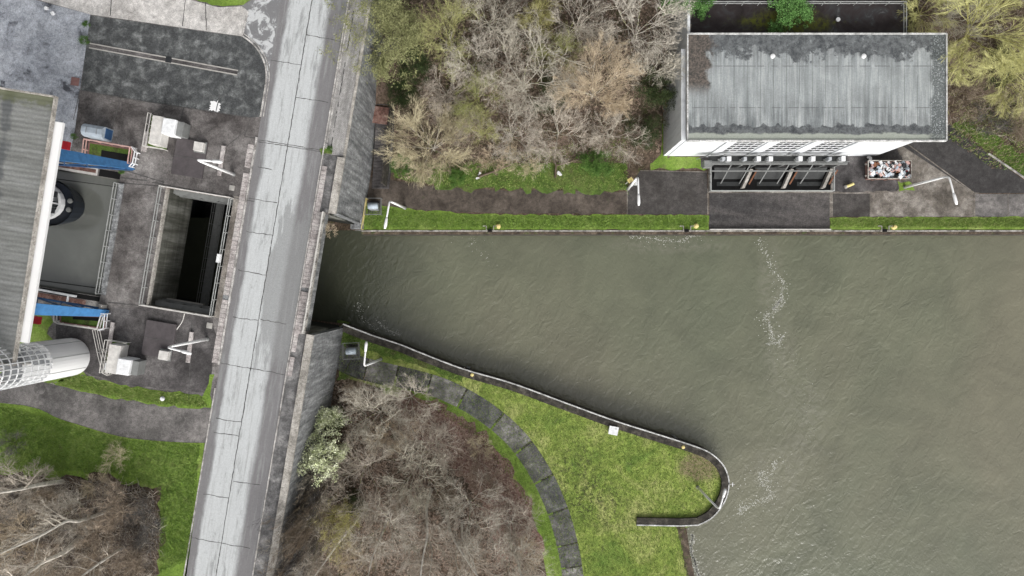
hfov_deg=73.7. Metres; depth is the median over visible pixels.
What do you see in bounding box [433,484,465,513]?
shrub
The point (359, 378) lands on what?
footpath joint
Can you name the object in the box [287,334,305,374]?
pavement
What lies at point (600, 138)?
bare tree
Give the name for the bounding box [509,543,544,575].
birch tree
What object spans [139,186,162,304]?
railing
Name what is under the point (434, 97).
bare tree
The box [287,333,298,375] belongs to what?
pavement
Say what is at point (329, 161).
pavement
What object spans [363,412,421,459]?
shrub
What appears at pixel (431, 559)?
birch tree
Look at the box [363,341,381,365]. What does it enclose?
street lamp
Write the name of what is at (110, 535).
undergrowth
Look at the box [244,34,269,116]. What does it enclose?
kerb
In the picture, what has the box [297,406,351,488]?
shrub
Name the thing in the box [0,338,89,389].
stair tower
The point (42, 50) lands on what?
pale yard
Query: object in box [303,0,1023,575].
ground
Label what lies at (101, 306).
junction box
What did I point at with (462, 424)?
fallen leaves
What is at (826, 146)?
window
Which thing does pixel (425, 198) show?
towpath
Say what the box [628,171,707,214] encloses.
towpath
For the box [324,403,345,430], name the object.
shrub
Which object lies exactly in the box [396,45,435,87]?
shrub
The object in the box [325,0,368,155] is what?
pavement
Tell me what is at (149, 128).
paving joint
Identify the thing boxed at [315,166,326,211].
pavement
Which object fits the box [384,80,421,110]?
shrub
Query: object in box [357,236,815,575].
foam flecks
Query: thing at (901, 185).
moss patch
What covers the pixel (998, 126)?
shrub
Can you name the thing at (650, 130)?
shrub
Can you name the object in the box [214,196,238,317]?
pavement
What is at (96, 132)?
parked car
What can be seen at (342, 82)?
gully
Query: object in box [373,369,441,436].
bare tree
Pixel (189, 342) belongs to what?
street lamp
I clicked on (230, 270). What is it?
pavement
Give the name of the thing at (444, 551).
bare tree
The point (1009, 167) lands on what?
kerb
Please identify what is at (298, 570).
shrub
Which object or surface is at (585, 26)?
bare tree
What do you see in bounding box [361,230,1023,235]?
quay wall
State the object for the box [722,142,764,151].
window
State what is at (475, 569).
birch tree
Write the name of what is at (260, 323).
road
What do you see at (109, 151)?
leg pit
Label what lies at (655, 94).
shrub
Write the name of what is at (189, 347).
concrete beam
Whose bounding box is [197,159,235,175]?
street lamp
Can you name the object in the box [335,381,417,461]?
bare tree
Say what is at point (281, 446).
pavement
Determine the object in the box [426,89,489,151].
bare tree
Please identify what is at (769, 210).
apron
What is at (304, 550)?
bare tree
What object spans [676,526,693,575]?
bank soil
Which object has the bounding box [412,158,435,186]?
shrub
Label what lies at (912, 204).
yard
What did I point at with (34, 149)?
gate house
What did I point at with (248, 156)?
pavement
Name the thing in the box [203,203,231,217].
canal bed
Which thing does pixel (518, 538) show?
bare tree
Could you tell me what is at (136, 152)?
railing
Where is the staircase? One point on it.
(381, 175)
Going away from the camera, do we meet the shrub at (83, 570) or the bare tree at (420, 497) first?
the shrub at (83, 570)
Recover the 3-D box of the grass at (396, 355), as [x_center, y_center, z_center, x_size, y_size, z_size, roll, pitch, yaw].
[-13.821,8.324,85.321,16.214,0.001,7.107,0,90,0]
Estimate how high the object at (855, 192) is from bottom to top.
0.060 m
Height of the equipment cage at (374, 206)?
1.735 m
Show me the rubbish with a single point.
(889, 169)
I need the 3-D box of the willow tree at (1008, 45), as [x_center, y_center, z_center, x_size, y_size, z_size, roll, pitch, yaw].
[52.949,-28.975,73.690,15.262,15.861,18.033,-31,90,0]
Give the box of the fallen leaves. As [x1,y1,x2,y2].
[389,390,544,562]
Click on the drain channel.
(171, 60)
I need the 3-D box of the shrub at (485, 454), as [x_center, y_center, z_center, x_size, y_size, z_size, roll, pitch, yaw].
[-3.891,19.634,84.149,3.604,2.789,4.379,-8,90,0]
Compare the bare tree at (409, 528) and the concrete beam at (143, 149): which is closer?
the concrete beam at (143, 149)
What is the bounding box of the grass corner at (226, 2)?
[197,0,248,5]
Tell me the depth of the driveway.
85.32 m
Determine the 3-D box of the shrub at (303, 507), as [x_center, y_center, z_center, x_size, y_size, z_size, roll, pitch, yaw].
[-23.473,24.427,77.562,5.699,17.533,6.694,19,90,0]
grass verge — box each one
[361,203,708,229]
[830,216,1023,229]
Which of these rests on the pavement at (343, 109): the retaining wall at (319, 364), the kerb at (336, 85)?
the kerb at (336, 85)
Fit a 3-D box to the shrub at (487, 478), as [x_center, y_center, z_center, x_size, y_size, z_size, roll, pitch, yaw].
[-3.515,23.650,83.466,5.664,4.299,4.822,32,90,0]
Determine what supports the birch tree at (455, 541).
on the ground at (645, 160)
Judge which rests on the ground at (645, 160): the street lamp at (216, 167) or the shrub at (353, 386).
the shrub at (353, 386)
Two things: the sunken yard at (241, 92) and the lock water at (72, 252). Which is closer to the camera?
the sunken yard at (241, 92)
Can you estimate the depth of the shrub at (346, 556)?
83.16 m
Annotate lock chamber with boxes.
[37,162,120,304]
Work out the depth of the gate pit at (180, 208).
75.93 m
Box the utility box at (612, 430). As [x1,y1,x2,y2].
[608,426,618,435]
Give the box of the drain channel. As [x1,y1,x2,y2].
[89,43,237,74]
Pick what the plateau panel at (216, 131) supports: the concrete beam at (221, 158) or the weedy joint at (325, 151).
the concrete beam at (221, 158)
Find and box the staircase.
[372,37,398,188]
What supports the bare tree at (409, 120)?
on the ground at (645, 160)
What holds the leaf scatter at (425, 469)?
on the ground at (645, 160)
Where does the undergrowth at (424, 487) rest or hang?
on the ground at (645, 160)
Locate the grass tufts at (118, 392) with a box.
[56,374,206,407]
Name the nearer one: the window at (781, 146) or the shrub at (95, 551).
the shrub at (95, 551)
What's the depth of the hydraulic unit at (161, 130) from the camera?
70.93 m
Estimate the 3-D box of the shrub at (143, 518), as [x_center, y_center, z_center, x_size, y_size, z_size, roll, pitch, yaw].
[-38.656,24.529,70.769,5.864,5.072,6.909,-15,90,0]
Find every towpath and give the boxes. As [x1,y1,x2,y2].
[367,177,626,214]
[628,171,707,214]
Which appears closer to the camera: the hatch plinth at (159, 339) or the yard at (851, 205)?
the hatch plinth at (159, 339)
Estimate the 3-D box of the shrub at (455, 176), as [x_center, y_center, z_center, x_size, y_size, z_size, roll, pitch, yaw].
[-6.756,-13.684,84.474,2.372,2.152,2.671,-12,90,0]
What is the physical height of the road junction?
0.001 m
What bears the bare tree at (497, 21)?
on the ground at (645, 160)
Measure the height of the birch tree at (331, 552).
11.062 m
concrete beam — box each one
[107,322,114,351]
[141,131,148,151]
[186,332,193,362]
[217,146,225,175]
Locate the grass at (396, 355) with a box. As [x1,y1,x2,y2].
[337,326,462,381]
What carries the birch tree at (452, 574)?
on the ground at (645, 160)
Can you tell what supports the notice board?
attached to the railing at (219, 266)
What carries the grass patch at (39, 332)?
on the lock plateau
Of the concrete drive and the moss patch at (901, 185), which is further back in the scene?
the moss patch at (901, 185)
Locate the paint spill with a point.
(213, 105)
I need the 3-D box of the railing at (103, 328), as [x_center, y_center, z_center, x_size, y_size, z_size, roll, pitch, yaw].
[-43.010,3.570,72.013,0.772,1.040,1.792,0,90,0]
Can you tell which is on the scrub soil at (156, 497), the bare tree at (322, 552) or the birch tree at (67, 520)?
the birch tree at (67, 520)
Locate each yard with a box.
[0,0,89,150]
[81,15,265,117]
[830,146,978,216]
[833,148,902,191]
[833,194,869,216]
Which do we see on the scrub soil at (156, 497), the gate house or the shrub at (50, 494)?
the shrub at (50, 494)
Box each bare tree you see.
[0,452,60,520]
[7,486,99,550]
[256,510,351,575]
[267,506,337,575]
[287,542,338,575]
[290,489,335,539]
[292,456,345,518]
[320,430,417,537]
[332,487,419,573]
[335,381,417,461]
[371,92,475,191]
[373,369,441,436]
[375,425,458,520]
[389,510,463,575]
[395,421,463,477]
[416,0,486,82]
[418,63,477,117]
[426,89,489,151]
[432,469,517,575]
[438,26,501,87]
[445,0,535,52]
[449,61,508,121]
[450,103,507,147]
[465,31,527,111]
[471,514,553,575]
[478,1,591,118]
[479,91,550,163]
[482,495,545,565]
[520,81,596,169]
[527,24,586,75]
[543,0,621,53]
[547,29,646,119]
[585,108,650,167]
[590,0,697,67]
[615,35,685,89]
[932,0,1002,41]
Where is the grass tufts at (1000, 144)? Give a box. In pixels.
[948,94,1023,171]
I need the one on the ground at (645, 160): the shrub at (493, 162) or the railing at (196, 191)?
the shrub at (493, 162)
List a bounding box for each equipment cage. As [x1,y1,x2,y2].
[342,342,360,359]
[364,198,381,214]
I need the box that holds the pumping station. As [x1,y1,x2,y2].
[663,0,947,156]
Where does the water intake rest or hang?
on the ground at (645, 160)
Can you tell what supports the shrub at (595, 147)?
on the ground at (645, 160)
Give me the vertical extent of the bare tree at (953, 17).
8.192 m
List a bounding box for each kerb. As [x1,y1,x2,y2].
[183,1,348,575]
[242,11,248,35]
[242,36,266,116]
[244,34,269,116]
[326,10,349,148]
[988,153,1023,178]
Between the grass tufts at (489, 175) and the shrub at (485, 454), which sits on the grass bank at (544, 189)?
the grass tufts at (489, 175)
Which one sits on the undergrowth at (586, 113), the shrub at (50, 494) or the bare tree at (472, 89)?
the bare tree at (472, 89)
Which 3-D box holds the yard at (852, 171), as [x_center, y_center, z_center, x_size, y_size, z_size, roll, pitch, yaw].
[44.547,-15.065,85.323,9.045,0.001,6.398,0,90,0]
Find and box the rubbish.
[869,160,910,178]
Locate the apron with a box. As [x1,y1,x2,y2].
[709,193,829,228]
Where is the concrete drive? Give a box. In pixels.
[41,0,246,35]
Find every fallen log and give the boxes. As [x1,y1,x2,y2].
[478,164,510,177]
[553,153,579,177]
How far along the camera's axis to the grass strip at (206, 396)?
72.52 m
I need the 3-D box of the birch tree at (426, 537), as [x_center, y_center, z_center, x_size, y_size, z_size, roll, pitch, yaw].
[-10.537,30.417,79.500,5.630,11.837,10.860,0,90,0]
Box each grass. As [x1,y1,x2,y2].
[0,403,204,575]
[337,326,462,381]
[339,325,720,575]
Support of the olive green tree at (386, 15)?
on the ground at (645, 160)
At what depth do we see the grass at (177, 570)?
72.52 m
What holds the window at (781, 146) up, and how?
in the pumping station
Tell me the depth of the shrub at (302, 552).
76.08 m
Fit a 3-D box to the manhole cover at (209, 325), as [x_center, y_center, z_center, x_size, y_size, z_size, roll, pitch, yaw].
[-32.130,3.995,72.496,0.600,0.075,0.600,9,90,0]
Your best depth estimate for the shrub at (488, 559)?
83.27 m
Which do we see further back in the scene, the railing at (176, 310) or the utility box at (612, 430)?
the utility box at (612, 430)
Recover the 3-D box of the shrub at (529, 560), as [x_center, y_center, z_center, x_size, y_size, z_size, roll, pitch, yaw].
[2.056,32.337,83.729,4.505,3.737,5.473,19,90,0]
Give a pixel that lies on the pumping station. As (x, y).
(853, 77)
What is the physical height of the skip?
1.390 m
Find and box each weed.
[77,35,89,44]
[81,20,90,26]
[326,224,338,237]
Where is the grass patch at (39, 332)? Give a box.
[0,315,85,383]
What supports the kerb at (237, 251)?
on the lock plateau
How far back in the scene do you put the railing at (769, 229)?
84.94 m
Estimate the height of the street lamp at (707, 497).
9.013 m
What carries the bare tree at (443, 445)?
on the ground at (645, 160)
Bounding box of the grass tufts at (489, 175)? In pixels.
[393,137,628,190]
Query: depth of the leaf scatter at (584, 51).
80.14 m
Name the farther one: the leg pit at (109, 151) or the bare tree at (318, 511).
the bare tree at (318, 511)
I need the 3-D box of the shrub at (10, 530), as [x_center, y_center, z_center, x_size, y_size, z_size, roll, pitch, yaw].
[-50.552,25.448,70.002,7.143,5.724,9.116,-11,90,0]
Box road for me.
[185,0,347,575]
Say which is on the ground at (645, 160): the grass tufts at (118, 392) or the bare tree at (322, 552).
the bare tree at (322, 552)
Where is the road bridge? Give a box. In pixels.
[214,204,328,333]
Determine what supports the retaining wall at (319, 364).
on the canal bed
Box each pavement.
[212,173,248,362]
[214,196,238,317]
[245,144,253,167]
[253,374,298,575]
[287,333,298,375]
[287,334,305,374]
[294,211,320,333]
[314,154,337,212]
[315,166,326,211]
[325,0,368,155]
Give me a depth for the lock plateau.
72.53 m
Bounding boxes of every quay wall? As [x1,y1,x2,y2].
[342,323,729,526]
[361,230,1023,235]
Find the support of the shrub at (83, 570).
on the scrub soil at (156, 497)
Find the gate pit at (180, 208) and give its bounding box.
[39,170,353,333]
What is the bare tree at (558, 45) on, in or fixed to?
on the ground at (645, 160)
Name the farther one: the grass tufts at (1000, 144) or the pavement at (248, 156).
the grass tufts at (1000, 144)
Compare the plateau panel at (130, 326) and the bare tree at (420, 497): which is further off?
the bare tree at (420, 497)
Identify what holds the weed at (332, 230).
on the road bridge
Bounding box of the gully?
[331,11,353,145]
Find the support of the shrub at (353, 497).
on the ground at (645, 160)
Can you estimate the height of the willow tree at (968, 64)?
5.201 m
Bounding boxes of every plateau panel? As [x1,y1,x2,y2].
[55,306,216,392]
[142,102,252,195]
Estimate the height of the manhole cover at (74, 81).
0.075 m
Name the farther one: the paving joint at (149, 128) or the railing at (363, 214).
the railing at (363, 214)
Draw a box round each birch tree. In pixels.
[0,463,64,521]
[0,495,110,572]
[0,530,82,575]
[46,539,122,575]
[295,512,364,575]
[342,509,398,575]
[396,489,443,575]
[403,529,443,575]
[445,511,506,575]
[446,540,477,575]
[449,523,499,575]
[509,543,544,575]
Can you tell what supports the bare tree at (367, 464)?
on the ground at (645, 160)
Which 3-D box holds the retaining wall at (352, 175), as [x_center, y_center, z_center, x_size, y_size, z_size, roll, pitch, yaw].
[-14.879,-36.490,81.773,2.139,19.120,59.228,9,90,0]
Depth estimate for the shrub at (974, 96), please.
82.79 m
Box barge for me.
[49,180,84,225]
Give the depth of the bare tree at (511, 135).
79.74 m
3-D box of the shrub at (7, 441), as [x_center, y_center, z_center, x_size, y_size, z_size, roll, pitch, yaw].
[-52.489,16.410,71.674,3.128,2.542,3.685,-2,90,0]
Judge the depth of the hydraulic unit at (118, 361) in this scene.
70.93 m
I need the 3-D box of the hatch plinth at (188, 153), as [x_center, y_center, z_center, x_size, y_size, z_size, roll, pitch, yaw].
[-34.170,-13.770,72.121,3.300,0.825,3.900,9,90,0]
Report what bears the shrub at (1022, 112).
on the ground at (645, 160)
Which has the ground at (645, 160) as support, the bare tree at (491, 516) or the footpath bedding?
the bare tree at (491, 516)
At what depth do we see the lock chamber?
72.50 m
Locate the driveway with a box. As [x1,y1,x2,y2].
[903,124,1023,192]
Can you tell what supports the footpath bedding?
on the peninsula grass at (627, 468)
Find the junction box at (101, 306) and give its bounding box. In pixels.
[93,304,106,308]
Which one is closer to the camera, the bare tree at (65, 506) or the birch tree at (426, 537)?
the bare tree at (65, 506)
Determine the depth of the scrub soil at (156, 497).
72.51 m
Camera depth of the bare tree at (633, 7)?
73.21 m
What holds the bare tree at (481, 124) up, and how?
on the ground at (645, 160)
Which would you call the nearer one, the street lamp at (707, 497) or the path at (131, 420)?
the path at (131, 420)
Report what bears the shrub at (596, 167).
on the grass bank at (544, 189)
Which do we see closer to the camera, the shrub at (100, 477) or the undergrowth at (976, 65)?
the shrub at (100, 477)
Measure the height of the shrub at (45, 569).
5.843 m
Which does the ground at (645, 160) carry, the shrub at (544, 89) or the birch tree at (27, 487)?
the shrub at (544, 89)
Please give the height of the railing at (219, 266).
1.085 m
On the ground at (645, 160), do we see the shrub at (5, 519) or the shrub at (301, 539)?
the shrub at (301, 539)
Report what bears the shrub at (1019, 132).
on the ground at (645, 160)
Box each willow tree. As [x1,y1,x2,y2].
[897,0,957,32]
[930,0,1023,104]
[948,38,992,86]
[981,34,1023,118]
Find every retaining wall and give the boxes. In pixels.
[266,320,350,575]
[328,0,386,230]
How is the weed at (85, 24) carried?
on the sunken yard at (241, 92)
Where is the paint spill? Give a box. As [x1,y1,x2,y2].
[209,101,220,112]
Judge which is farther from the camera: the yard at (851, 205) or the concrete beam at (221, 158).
the yard at (851, 205)
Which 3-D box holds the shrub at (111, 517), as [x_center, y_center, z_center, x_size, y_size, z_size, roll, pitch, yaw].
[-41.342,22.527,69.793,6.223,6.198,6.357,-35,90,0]
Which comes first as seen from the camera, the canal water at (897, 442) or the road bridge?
the road bridge
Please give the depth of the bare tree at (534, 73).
74.68 m
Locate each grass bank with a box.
[394,163,628,194]
[650,125,705,170]
[952,122,1023,175]
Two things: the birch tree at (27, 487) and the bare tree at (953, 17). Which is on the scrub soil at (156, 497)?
the birch tree at (27, 487)
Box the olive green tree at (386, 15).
[315,0,429,90]
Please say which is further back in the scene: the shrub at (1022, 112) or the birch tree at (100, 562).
the shrub at (1022, 112)
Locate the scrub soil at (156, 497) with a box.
[0,471,165,575]
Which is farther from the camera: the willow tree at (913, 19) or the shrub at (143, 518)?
the willow tree at (913, 19)
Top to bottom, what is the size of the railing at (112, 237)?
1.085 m
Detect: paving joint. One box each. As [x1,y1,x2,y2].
[73,0,253,396]
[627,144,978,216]
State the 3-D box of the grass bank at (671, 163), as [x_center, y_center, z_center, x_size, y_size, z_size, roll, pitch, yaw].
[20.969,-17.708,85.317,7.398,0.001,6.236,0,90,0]
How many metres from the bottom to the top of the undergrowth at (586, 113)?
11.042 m
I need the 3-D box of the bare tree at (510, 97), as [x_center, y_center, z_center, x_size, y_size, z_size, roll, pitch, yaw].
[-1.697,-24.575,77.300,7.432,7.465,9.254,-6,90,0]
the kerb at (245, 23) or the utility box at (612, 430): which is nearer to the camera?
the kerb at (245, 23)
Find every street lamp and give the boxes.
[168,337,208,354]
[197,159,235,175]
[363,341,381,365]
[384,201,405,228]
[626,177,639,205]
[696,485,725,508]
[903,176,957,204]
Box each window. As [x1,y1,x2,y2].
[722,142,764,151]
[763,142,809,151]
[805,142,853,151]
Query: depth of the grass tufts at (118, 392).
72.46 m
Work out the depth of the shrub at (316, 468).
78.02 m
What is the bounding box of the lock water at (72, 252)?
[39,170,119,295]
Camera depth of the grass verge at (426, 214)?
85.32 m
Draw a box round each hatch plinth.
[141,320,176,360]
[171,138,208,178]
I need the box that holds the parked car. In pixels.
[81,124,113,141]
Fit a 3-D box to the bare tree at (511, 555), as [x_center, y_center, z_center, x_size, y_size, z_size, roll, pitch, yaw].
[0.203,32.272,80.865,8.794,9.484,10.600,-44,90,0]
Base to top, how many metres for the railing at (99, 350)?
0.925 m
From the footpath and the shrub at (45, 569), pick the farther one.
the footpath
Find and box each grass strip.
[52,374,214,408]
[383,378,565,575]
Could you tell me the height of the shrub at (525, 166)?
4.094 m
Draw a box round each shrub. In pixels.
[0,427,25,460]
[0,489,36,538]
[0,498,46,574]
[8,525,70,575]
[20,479,78,522]
[67,549,110,575]
[72,509,124,565]
[73,476,150,553]
[76,472,109,499]
[95,439,130,477]
[103,538,150,575]
[118,494,164,557]
[247,474,344,534]
[257,556,333,575]
[261,478,333,541]
[263,502,331,575]
[273,526,323,575]
[296,436,336,488]
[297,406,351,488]
[306,495,367,566]
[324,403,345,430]
[330,538,374,575]
[343,372,370,408]
[344,489,368,517]
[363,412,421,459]
[383,483,420,517]
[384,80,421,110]
[389,153,412,175]
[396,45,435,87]
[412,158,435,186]
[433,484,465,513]
[448,168,466,188]
[450,535,489,575]
[467,433,493,461]
[467,457,503,503]
[474,136,515,174]
[505,141,543,180]
[512,0,560,38]
[513,532,545,571]
[533,71,570,118]
[576,146,616,178]
[577,120,611,157]
[621,113,667,151]
[634,64,677,112]
[659,0,716,21]
[766,0,815,32]
[951,73,1003,123]
[961,98,1014,138]
[980,39,1023,93]
[993,86,1023,124]
[1007,117,1023,144]
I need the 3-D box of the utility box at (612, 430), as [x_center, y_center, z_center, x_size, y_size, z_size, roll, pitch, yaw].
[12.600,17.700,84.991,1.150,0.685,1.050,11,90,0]
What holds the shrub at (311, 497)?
on the ground at (645, 160)
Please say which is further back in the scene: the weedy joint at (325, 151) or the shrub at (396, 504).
the shrub at (396, 504)
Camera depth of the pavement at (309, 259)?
72.42 m
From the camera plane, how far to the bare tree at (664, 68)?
76.04 m
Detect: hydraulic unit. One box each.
[99,339,146,375]
[142,112,190,150]
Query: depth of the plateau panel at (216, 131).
72.53 m
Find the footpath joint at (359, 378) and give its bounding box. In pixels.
[337,368,384,385]
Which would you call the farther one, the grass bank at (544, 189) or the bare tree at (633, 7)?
the grass bank at (544, 189)
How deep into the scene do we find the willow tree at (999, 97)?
79.78 m
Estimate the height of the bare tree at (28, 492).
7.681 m
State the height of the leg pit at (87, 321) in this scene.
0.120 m
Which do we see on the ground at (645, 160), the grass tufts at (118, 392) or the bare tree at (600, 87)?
the bare tree at (600, 87)
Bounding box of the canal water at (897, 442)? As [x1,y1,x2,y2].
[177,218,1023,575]
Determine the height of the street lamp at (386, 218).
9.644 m
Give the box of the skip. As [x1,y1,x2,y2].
[865,160,911,180]
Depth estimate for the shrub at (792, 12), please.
75.53 m
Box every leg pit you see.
[59,316,106,327]
[87,142,132,161]
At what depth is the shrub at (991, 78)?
81.06 m
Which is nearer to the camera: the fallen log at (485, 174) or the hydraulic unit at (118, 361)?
the hydraulic unit at (118, 361)
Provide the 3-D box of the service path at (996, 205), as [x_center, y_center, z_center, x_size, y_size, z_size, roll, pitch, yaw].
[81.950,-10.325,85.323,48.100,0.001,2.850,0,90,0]
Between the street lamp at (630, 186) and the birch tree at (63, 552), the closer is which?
the birch tree at (63, 552)
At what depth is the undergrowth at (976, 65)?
82.12 m
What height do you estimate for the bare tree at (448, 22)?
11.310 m
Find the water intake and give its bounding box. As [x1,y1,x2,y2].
[696,154,849,192]
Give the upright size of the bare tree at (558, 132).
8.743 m
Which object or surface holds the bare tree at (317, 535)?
on the ground at (645, 160)
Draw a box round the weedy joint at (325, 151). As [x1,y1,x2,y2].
[320,148,331,154]
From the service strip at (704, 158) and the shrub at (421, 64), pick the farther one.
the service strip at (704, 158)
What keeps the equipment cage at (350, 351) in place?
on the grass at (396, 355)
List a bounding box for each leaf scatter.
[310,379,538,575]
[393,0,669,179]
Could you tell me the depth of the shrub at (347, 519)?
79.83 m
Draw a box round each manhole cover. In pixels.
[34,383,44,393]
[70,77,79,85]
[206,322,212,328]
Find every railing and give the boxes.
[53,315,103,329]
[81,138,133,163]
[92,330,111,375]
[95,182,123,294]
[98,313,110,330]
[129,146,139,167]
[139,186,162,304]
[139,304,213,316]
[158,185,233,198]
[209,198,232,316]
[361,198,366,229]
[709,229,830,229]
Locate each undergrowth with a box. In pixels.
[0,471,166,575]
[311,383,541,575]
[387,0,673,181]
[909,0,1023,145]
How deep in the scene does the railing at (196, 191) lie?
71.44 m
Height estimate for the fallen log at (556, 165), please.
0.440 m
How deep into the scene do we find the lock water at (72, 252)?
73.63 m
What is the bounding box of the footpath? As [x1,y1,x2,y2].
[337,344,582,575]
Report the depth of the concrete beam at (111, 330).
72.22 m
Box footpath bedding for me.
[344,357,580,568]
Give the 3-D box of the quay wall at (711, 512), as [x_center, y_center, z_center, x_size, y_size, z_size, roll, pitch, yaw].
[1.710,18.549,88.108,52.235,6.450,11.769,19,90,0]
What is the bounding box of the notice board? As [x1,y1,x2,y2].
[216,254,221,262]
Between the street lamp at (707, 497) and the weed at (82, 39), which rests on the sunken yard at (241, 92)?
the weed at (82, 39)
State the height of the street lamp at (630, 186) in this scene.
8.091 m
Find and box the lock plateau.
[0,0,337,517]
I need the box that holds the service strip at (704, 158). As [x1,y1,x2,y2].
[701,157,836,166]
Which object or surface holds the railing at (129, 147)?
on the lock plateau
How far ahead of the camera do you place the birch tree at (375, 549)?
78.89 m
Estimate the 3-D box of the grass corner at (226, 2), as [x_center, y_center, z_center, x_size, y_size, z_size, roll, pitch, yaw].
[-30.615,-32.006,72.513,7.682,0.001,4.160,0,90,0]
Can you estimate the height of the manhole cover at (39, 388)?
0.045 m
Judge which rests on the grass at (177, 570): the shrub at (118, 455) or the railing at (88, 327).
the shrub at (118, 455)
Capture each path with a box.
[0,378,210,441]
[975,194,1023,216]
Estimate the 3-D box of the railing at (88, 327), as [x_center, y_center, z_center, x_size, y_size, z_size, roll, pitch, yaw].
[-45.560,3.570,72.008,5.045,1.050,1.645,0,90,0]
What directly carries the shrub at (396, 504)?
on the ground at (645, 160)
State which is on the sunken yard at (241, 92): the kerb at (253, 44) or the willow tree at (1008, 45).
the kerb at (253, 44)
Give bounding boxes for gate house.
[0,87,134,365]
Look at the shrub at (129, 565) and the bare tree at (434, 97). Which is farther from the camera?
the bare tree at (434, 97)
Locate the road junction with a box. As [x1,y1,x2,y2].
[243,0,280,79]
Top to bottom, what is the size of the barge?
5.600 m
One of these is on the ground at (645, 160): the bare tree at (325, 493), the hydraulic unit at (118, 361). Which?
the bare tree at (325, 493)
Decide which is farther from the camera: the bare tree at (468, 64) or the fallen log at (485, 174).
the fallen log at (485, 174)
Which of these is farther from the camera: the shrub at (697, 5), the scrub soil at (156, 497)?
the shrub at (697, 5)
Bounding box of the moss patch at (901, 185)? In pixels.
[898,181,914,190]
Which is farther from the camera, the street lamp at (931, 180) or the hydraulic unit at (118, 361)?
the street lamp at (931, 180)
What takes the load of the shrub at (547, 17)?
on the ground at (645, 160)
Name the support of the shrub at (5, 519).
on the scrub soil at (156, 497)
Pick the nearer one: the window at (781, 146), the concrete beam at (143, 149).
the concrete beam at (143, 149)
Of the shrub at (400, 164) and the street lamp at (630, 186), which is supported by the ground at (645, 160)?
the shrub at (400, 164)

